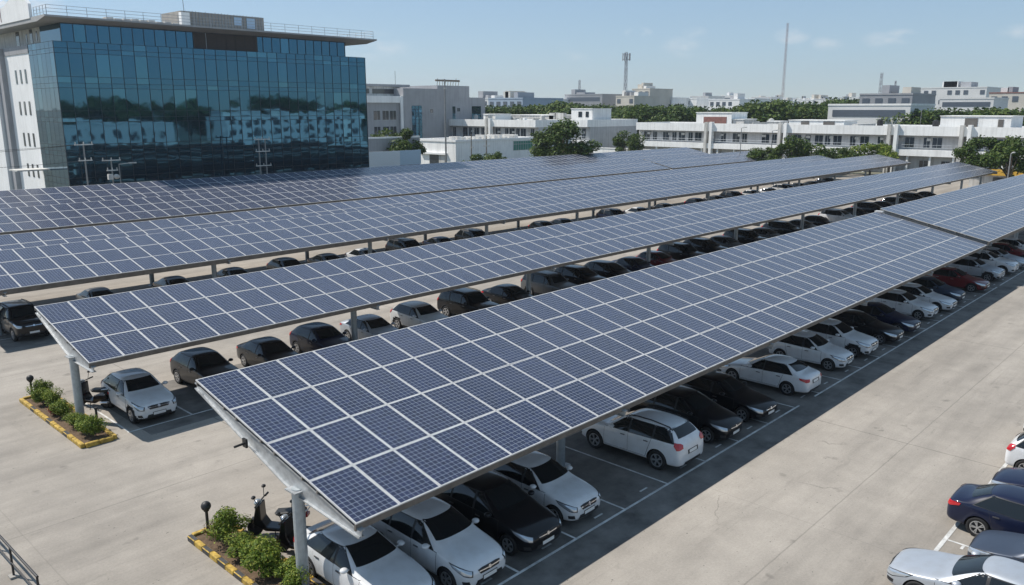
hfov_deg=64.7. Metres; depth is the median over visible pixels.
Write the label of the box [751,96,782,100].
city block
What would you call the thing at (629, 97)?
apartment block
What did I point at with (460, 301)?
parked car
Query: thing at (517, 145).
green window
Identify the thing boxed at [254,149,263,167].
window pane
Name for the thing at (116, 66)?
window pane
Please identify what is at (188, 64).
window pane
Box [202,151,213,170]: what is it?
window pane
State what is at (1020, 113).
broadleaf tree
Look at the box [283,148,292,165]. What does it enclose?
window pane
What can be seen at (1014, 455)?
parked car
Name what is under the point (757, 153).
broadleaf tree
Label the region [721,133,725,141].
window
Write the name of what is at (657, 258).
parked car
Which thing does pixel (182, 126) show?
window pane
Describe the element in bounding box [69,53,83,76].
window pane
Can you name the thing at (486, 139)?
utility pole
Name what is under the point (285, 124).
window pane
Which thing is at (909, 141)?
window
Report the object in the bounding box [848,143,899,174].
broadleaf tree
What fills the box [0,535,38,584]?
guard rail
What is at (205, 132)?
window pane
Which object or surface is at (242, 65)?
window pane
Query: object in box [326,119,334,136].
window pane
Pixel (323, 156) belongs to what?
window pane
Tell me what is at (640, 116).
broadleaf tree
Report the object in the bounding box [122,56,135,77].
window pane
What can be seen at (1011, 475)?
parked car
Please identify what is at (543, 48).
sky
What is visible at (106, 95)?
window pane
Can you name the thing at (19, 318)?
parked car
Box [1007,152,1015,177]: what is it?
street lamp
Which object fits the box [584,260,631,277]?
parked car
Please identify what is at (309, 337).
parked car
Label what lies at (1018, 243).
parked car
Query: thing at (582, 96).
office block
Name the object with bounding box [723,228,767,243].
parked car
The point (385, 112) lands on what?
window
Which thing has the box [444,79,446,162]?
utility pole
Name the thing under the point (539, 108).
broadleaf tree
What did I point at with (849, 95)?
city block
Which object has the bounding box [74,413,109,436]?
shrub
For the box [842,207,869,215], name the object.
parked car
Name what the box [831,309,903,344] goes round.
parked car
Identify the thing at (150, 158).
window pane
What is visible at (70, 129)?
window pane
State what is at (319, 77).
window pane
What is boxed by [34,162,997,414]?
solar canopy
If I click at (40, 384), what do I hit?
shrub
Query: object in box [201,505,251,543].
shrub
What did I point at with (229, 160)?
window pane
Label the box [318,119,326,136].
window pane
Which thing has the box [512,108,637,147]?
gallery building
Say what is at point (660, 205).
parked car
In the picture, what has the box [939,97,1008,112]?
office block
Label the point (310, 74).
window pane
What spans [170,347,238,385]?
parked car
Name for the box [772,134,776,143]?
window
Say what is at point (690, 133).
window
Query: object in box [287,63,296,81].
window pane
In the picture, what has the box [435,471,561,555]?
parked car
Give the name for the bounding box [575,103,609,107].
broadleaf tree
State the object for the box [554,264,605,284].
parked car
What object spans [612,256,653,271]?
parked car
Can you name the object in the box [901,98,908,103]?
window
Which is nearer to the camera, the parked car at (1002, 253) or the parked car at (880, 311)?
the parked car at (880, 311)
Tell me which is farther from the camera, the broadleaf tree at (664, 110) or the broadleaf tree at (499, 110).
the broadleaf tree at (499, 110)
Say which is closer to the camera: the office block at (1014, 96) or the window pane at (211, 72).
the window pane at (211, 72)
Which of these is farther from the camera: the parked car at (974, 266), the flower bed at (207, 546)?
the parked car at (974, 266)
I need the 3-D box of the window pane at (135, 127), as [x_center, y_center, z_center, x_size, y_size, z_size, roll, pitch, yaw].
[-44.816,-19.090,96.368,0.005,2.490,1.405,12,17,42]
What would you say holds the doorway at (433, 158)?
in the shed
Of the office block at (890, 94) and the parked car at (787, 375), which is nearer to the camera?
the parked car at (787, 375)
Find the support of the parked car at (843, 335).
on the parking bay paving at (616, 485)
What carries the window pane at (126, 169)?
in the glass office building at (144, 95)
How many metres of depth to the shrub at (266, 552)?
22.20 m
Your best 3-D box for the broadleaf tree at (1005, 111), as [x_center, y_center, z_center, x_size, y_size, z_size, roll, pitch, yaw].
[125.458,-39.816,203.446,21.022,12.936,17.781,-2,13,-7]
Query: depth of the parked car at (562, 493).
25.80 m
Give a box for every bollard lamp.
[26,375,33,396]
[201,501,210,535]
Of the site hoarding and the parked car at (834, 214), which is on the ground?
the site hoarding
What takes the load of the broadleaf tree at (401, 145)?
on the ground
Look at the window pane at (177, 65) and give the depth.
98.81 m
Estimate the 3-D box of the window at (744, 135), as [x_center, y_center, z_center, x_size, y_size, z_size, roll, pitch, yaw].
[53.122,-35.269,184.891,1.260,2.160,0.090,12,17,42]
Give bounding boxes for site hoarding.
[369,149,420,166]
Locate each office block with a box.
[478,91,502,106]
[488,91,563,107]
[564,89,621,106]
[827,104,935,124]
[859,85,935,103]
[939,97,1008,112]
[989,87,1023,111]
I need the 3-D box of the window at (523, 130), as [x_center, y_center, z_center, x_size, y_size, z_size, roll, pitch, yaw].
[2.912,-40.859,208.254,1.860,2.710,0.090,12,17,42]
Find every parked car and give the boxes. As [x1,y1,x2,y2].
[0,299,49,340]
[76,287,113,299]
[101,368,176,423]
[153,275,189,287]
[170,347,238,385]
[217,267,248,277]
[236,336,298,366]
[266,257,305,269]
[289,322,352,353]
[293,519,434,584]
[307,253,339,262]
[340,314,398,339]
[345,247,377,257]
[371,496,505,584]
[385,237,422,250]
[390,301,447,328]
[422,236,452,245]
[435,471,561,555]
[437,287,500,316]
[454,228,490,240]
[481,283,533,303]
[491,451,600,522]
[521,270,577,294]
[528,220,553,228]
[549,218,573,224]
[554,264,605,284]
[581,406,703,469]
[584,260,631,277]
[596,208,626,217]
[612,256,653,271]
[623,207,647,212]
[630,385,742,442]
[636,250,678,265]
[651,203,672,209]
[657,241,706,259]
[682,237,727,252]
[682,371,777,421]
[684,198,704,203]
[703,195,724,200]
[710,235,743,247]
[719,191,744,197]
[719,354,821,395]
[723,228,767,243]
[742,189,760,194]
[753,227,781,237]
[759,187,775,191]
[761,220,804,234]
[769,330,853,370]
[770,183,792,189]
[789,219,816,228]
[790,183,804,186]
[803,181,817,184]
[804,215,832,225]
[805,318,878,357]
[815,177,836,182]
[818,208,857,221]
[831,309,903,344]
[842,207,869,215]
[851,201,891,212]
[851,300,920,331]
[870,289,938,319]
[873,201,894,213]
[881,197,908,204]
[887,548,1023,584]
[896,283,957,311]
[899,192,924,200]
[909,276,965,300]
[917,191,935,197]
[925,266,989,291]
[947,483,1023,536]
[950,256,1004,281]
[967,530,1023,562]
[969,249,1018,273]
[984,247,1023,266]
[988,242,1023,257]
[991,467,1023,486]
[997,237,1023,249]
[1005,432,1023,467]
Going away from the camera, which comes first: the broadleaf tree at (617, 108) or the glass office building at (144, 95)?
the glass office building at (144, 95)
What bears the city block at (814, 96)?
on the ground
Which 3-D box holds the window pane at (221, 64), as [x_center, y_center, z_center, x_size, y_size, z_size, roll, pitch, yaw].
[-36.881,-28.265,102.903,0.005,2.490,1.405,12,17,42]
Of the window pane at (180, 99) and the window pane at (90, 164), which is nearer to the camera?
the window pane at (90, 164)
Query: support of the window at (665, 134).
in the office row
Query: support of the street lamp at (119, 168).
on the parking lot
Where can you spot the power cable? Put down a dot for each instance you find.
(93, 144)
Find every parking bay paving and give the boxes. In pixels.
[0,330,56,351]
[109,216,904,434]
[426,231,1023,584]
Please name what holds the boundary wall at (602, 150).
on the ground
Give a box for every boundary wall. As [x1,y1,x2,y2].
[368,136,419,164]
[551,145,658,164]
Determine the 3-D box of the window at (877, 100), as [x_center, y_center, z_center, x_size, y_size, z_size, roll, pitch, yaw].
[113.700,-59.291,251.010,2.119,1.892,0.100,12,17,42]
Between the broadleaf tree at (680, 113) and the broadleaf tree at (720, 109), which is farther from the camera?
the broadleaf tree at (720, 109)
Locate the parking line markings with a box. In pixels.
[2,235,1023,584]
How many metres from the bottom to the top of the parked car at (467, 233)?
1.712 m
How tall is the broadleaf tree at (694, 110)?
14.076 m
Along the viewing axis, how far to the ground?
162.70 m
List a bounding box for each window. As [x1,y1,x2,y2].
[366,89,393,93]
[373,110,379,119]
[374,126,380,134]
[382,110,388,119]
[390,110,395,119]
[390,126,396,133]
[463,127,467,135]
[474,127,478,135]
[513,140,532,149]
[521,128,525,136]
[582,128,585,138]
[644,131,649,139]
[653,131,656,139]
[663,132,668,140]
[672,132,676,140]
[679,132,684,140]
[688,132,692,140]
[695,132,701,141]
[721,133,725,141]
[732,133,739,142]
[742,133,746,142]
[762,134,768,143]
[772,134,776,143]
[815,135,822,143]
[825,135,830,145]
[832,135,841,145]
[850,136,855,145]
[859,136,868,146]
[862,98,868,103]
[875,98,881,103]
[888,98,895,103]
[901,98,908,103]
[904,137,914,147]
[919,160,927,167]
[923,137,930,148]
[931,138,941,148]
[1012,96,1017,101]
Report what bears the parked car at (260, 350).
on the parking bay paving at (190, 398)
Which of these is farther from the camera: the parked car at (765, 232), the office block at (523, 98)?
the office block at (523, 98)
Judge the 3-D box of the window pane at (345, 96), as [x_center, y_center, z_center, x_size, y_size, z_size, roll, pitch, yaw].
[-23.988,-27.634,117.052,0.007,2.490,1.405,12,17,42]
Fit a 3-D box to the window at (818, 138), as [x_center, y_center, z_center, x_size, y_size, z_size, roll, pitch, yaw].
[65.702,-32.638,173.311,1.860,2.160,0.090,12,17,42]
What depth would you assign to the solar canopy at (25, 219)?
85.07 m
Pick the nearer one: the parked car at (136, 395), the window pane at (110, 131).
the parked car at (136, 395)
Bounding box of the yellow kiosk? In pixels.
[968,168,1022,185]
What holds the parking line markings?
on the parking lot
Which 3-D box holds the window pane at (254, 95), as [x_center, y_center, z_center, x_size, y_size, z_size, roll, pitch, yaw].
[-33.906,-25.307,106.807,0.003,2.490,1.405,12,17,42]
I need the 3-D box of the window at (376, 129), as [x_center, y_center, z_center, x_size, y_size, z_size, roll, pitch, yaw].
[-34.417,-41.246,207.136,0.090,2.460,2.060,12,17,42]
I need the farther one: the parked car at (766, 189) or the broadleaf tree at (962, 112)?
the broadleaf tree at (962, 112)
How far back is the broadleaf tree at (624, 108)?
241.56 m
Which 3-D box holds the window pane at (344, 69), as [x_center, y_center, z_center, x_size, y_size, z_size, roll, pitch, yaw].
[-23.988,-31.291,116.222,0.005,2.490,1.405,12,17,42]
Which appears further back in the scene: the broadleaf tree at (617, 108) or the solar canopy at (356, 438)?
the broadleaf tree at (617, 108)
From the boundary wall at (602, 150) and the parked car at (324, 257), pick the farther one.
the boundary wall at (602, 150)
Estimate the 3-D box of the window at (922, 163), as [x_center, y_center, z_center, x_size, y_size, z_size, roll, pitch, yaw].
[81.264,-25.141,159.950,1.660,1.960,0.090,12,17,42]
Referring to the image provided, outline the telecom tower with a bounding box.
[622,52,630,89]
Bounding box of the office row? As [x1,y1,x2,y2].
[636,112,1023,172]
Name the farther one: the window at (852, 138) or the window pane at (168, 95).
the window at (852, 138)
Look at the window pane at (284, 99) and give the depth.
109.88 m
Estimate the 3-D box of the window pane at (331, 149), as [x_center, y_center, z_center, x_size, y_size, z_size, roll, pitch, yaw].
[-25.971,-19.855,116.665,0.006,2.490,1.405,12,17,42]
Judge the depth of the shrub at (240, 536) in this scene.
23.48 m
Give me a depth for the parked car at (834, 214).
90.33 m
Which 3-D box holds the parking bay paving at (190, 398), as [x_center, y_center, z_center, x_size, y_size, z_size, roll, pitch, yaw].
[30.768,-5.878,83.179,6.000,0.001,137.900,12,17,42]
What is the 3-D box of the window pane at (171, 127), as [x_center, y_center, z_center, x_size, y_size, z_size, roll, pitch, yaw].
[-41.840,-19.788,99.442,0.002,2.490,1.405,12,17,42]
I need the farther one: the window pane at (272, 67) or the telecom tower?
the telecom tower
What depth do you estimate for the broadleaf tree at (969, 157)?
134.85 m
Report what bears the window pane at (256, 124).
in the glass office building at (144, 95)
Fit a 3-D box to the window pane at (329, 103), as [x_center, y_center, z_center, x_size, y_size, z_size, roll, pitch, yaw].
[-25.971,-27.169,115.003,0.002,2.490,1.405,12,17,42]
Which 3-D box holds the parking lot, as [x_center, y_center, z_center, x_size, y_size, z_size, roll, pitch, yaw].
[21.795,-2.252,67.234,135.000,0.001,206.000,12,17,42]
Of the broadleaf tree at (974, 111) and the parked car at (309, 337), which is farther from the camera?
the broadleaf tree at (974, 111)
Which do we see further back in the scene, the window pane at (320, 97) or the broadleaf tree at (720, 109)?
the broadleaf tree at (720, 109)
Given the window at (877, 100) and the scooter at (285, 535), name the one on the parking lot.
the scooter at (285, 535)
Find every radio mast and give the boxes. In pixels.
[781,26,788,94]
[878,74,882,92]
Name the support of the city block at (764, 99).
on the ground
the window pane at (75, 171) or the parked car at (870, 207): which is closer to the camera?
the window pane at (75, 171)
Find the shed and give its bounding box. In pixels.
[420,134,533,163]
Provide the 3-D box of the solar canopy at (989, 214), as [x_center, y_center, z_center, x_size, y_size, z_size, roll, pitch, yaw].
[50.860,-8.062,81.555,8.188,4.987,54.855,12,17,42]
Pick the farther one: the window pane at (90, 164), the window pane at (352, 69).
the window pane at (352, 69)
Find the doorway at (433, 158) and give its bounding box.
[429,154,438,162]
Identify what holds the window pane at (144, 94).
in the glass office building at (144, 95)
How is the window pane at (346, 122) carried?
in the glass office building at (144, 95)
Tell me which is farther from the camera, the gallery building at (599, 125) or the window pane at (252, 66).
the gallery building at (599, 125)
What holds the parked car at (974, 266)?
on the parking bay paving at (616, 485)
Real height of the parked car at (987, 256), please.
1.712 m
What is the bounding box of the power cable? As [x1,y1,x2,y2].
[0,140,259,167]
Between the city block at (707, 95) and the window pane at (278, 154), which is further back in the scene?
the city block at (707, 95)
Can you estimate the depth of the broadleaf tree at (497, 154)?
133.06 m
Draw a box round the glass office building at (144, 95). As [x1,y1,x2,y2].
[0,0,376,190]
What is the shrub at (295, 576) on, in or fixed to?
on the flower bed at (207, 546)
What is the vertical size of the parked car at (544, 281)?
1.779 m
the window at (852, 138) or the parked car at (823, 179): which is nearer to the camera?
the parked car at (823, 179)
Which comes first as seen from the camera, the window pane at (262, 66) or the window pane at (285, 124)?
the window pane at (262, 66)
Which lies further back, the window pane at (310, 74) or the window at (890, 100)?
the window at (890, 100)
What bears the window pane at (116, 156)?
in the glass office building at (144, 95)
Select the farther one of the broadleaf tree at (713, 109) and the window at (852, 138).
the broadleaf tree at (713, 109)
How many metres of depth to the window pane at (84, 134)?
92.26 m
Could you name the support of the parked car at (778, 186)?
on the parking bay paving at (21, 343)
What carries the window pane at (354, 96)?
in the glass office building at (144, 95)
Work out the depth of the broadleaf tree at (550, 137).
141.93 m
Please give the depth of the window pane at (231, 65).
103.93 m
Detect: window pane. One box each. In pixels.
[55,53,69,75]
[59,88,74,110]
[63,122,77,144]
[67,156,81,177]
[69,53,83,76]
[73,88,87,110]
[77,122,91,143]
[81,155,95,177]
[82,54,97,76]
[86,88,100,110]
[90,122,104,143]
[94,155,107,176]
[96,54,110,76]
[100,88,113,110]
[103,122,117,143]
[107,154,120,175]
[109,55,123,77]
[113,89,126,110]
[116,122,129,142]
[120,154,133,174]
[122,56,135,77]
[126,89,138,110]
[129,121,142,142]
[132,153,145,174]
[135,56,147,77]
[138,89,151,110]
[141,121,154,142]
[144,153,157,173]
[147,57,160,78]
[159,57,171,78]
[162,90,174,110]
[165,121,177,141]
[168,152,180,172]
[171,58,183,78]
[174,90,186,110]
[177,121,188,141]
[180,152,191,171]
[183,58,194,79]
[194,59,205,79]
[197,90,208,110]
[199,121,210,140]
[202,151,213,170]
[205,59,216,79]
[216,60,227,79]
[219,90,229,109]
[221,120,231,139]
[223,150,234,169]
[227,60,237,80]
[237,61,248,80]
[248,61,258,80]
[250,91,260,109]
[252,120,261,138]
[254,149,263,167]
[258,62,267,81]
[268,62,277,81]
[270,91,279,109]
[272,120,281,138]
[273,148,282,166]
[278,63,287,81]
[279,92,288,109]
[281,120,290,138]
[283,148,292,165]
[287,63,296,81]
[296,63,305,82]
[306,64,314,82]
[315,64,323,82]
[316,92,324,109]
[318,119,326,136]
[319,146,327,163]
[324,65,332,82]
[325,92,333,109]
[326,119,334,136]
[328,146,335,163]
[341,66,348,83]
[342,93,350,109]
[343,119,351,136]
[344,145,352,162]
[349,66,357,83]
[350,93,358,109]
[351,119,359,135]
[353,145,360,161]
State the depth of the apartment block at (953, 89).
396.75 m
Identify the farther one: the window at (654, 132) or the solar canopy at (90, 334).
the window at (654, 132)
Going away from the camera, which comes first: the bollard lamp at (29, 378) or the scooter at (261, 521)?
the scooter at (261, 521)
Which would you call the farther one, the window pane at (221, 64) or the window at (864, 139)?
the window at (864, 139)
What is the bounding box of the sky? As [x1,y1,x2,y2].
[0,0,1023,98]
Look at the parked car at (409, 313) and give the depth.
46.94 m
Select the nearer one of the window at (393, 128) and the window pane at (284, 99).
the window pane at (284, 99)
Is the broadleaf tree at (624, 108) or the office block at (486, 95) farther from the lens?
the office block at (486, 95)
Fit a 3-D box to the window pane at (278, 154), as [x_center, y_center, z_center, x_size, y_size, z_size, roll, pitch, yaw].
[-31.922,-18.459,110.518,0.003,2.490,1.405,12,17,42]
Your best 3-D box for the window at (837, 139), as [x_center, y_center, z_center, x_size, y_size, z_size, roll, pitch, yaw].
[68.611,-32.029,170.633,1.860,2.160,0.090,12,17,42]
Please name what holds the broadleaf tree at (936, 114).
on the ground
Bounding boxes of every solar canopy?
[0,147,707,208]
[0,154,910,335]
[0,155,831,285]
[0,159,670,234]
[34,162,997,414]
[194,210,990,584]
[643,151,767,168]
[880,174,1023,265]
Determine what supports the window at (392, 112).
in the grey office building at (417, 110)
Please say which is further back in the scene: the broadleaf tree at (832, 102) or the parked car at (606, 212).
the broadleaf tree at (832, 102)
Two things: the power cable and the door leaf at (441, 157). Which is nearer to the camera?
the power cable
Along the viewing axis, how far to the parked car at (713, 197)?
107.14 m
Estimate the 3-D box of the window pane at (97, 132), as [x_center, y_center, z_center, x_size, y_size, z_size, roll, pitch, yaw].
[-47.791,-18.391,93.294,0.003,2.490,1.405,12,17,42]
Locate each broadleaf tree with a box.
[370,127,426,154]
[460,153,495,161]
[485,104,509,113]
[492,151,507,158]
[502,104,538,114]
[529,117,603,156]
[530,103,568,113]
[533,100,578,113]
[537,102,585,114]
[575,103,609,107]
[577,104,615,109]
[596,105,630,113]
[611,103,663,134]
[612,130,645,151]
[619,104,666,112]
[622,106,670,121]
[635,103,696,133]
[663,104,703,121]
[687,106,711,111]
[689,105,727,111]
[709,107,729,111]
[722,105,751,118]
[726,103,770,121]
[746,146,783,160]
[747,99,805,119]
[749,98,819,121]
[771,134,811,157]
[786,101,827,122]
[786,143,841,158]
[807,104,827,119]
[820,98,858,106]
[823,97,859,103]
[836,147,859,158]
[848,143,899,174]
[876,108,932,124]
[877,142,896,172]
[902,107,961,124]
[951,134,1007,168]
[953,108,968,114]
[965,106,1000,115]
[966,106,1023,114]
[977,135,1023,176]
[979,108,1023,125]
[996,109,1023,125]
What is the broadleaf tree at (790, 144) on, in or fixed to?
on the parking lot
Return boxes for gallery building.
[449,114,567,156]
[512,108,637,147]
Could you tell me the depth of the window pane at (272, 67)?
108.02 m
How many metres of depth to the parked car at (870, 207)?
96.99 m
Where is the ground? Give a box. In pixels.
[852,171,968,179]
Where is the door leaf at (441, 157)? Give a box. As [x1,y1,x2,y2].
[439,155,444,162]
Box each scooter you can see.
[81,371,108,409]
[247,484,309,536]
[275,499,309,551]
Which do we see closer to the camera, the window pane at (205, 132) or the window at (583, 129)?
the window pane at (205, 132)
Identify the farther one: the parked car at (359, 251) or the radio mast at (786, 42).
the radio mast at (786, 42)
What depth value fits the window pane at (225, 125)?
104.57 m
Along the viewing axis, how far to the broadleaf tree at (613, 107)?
260.47 m
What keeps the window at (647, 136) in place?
in the office row
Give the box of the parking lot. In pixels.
[0,169,1023,584]
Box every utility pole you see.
[74,142,92,184]
[102,157,120,183]
[254,137,271,173]
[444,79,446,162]
[483,136,490,154]
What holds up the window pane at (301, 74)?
in the glass office building at (144, 95)
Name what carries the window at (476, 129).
in the gallery building at (501, 124)
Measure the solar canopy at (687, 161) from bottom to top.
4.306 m
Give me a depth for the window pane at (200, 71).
100.86 m
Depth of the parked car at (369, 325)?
44.40 m
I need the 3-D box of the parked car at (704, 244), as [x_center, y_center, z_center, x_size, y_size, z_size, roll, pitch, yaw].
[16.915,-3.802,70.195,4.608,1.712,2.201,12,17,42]
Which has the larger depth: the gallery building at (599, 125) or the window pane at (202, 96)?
the gallery building at (599, 125)
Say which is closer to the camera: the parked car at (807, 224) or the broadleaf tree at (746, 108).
the parked car at (807, 224)
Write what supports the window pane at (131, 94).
in the glass office building at (144, 95)
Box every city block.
[670,97,688,107]
[688,98,715,110]
[690,92,724,98]
[709,93,756,109]
[721,92,733,98]
[745,98,769,101]
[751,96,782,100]
[799,94,818,104]
[811,95,838,104]
[846,93,859,99]
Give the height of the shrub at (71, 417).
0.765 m
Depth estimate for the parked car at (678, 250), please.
66.95 m
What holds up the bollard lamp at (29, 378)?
on the flower bed at (80, 439)
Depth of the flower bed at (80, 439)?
32.61 m
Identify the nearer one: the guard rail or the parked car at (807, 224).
the guard rail
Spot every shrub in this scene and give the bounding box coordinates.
[26,377,53,394]
[29,387,48,404]
[41,386,65,405]
[47,398,75,416]
[63,410,81,425]
[74,413,102,430]
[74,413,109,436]
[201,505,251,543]
[202,521,220,537]
[221,529,254,551]
[225,537,266,558]
[240,533,285,572]
[258,555,295,579]
[279,564,311,584]
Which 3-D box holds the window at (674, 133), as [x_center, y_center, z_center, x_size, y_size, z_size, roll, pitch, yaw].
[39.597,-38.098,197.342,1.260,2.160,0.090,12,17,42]
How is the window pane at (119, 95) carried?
in the glass office building at (144, 95)
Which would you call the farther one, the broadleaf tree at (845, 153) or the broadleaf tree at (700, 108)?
the broadleaf tree at (700, 108)
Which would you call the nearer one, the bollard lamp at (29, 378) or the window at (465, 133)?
the bollard lamp at (29, 378)
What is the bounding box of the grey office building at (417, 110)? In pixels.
[366,79,484,137]
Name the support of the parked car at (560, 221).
on the parking bay paving at (21, 343)
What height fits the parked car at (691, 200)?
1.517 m
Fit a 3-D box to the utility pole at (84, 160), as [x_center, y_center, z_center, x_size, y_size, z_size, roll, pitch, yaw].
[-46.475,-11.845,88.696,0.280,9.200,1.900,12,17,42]
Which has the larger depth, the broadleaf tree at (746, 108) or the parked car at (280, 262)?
the broadleaf tree at (746, 108)
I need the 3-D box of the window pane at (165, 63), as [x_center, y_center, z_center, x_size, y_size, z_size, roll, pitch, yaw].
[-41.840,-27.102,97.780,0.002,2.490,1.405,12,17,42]
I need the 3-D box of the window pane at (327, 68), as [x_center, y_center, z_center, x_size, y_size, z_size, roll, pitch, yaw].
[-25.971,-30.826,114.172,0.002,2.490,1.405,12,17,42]
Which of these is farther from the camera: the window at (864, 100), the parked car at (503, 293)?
the window at (864, 100)
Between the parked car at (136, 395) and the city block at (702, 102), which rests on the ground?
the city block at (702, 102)
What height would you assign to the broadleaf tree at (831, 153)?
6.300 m
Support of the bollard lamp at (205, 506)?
on the flower bed at (207, 546)
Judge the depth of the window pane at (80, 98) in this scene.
91.45 m
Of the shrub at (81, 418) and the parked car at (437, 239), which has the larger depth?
the parked car at (437, 239)
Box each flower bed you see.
[19,391,116,448]
[187,528,325,584]
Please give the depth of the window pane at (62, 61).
89.60 m
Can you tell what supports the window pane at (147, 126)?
in the glass office building at (144, 95)
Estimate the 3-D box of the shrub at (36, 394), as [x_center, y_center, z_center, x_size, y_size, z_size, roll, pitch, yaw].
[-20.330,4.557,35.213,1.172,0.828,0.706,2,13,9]
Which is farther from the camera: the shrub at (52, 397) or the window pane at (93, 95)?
the window pane at (93, 95)
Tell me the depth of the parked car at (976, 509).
24.41 m
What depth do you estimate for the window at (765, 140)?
181.43 m
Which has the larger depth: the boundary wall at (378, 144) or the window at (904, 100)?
the window at (904, 100)
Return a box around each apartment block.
[616,90,658,106]
[632,83,672,107]
[920,81,1000,109]
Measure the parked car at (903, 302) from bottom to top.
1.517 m
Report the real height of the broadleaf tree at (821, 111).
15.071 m
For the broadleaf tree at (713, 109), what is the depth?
257.74 m
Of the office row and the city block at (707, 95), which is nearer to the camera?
the office row
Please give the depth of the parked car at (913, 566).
20.99 m
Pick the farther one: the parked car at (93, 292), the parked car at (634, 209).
the parked car at (634, 209)
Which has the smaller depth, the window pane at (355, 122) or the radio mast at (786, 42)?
the window pane at (355, 122)
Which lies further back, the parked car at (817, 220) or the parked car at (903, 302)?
the parked car at (817, 220)
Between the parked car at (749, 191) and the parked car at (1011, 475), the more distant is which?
the parked car at (749, 191)
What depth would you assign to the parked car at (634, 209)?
94.47 m
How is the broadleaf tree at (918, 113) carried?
on the ground
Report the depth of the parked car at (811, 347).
40.73 m
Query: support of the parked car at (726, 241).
on the parking bay paving at (190, 398)
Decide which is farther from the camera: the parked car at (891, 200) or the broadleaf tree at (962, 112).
the broadleaf tree at (962, 112)
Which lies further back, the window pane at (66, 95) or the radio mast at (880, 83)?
the radio mast at (880, 83)
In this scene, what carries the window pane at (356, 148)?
in the glass office building at (144, 95)
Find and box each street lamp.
[118,162,135,182]
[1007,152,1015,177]
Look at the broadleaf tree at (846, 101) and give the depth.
295.20 m
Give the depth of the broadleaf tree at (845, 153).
158.30 m
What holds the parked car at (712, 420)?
on the parking bay paving at (616, 485)
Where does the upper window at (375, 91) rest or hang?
in the grey office building at (417, 110)
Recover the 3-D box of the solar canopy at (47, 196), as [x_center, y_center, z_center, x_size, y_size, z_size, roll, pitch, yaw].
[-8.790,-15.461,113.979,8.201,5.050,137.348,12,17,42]
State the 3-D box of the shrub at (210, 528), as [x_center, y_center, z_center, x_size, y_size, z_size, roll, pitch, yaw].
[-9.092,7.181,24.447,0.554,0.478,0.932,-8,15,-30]
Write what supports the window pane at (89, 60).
in the glass office building at (144, 95)

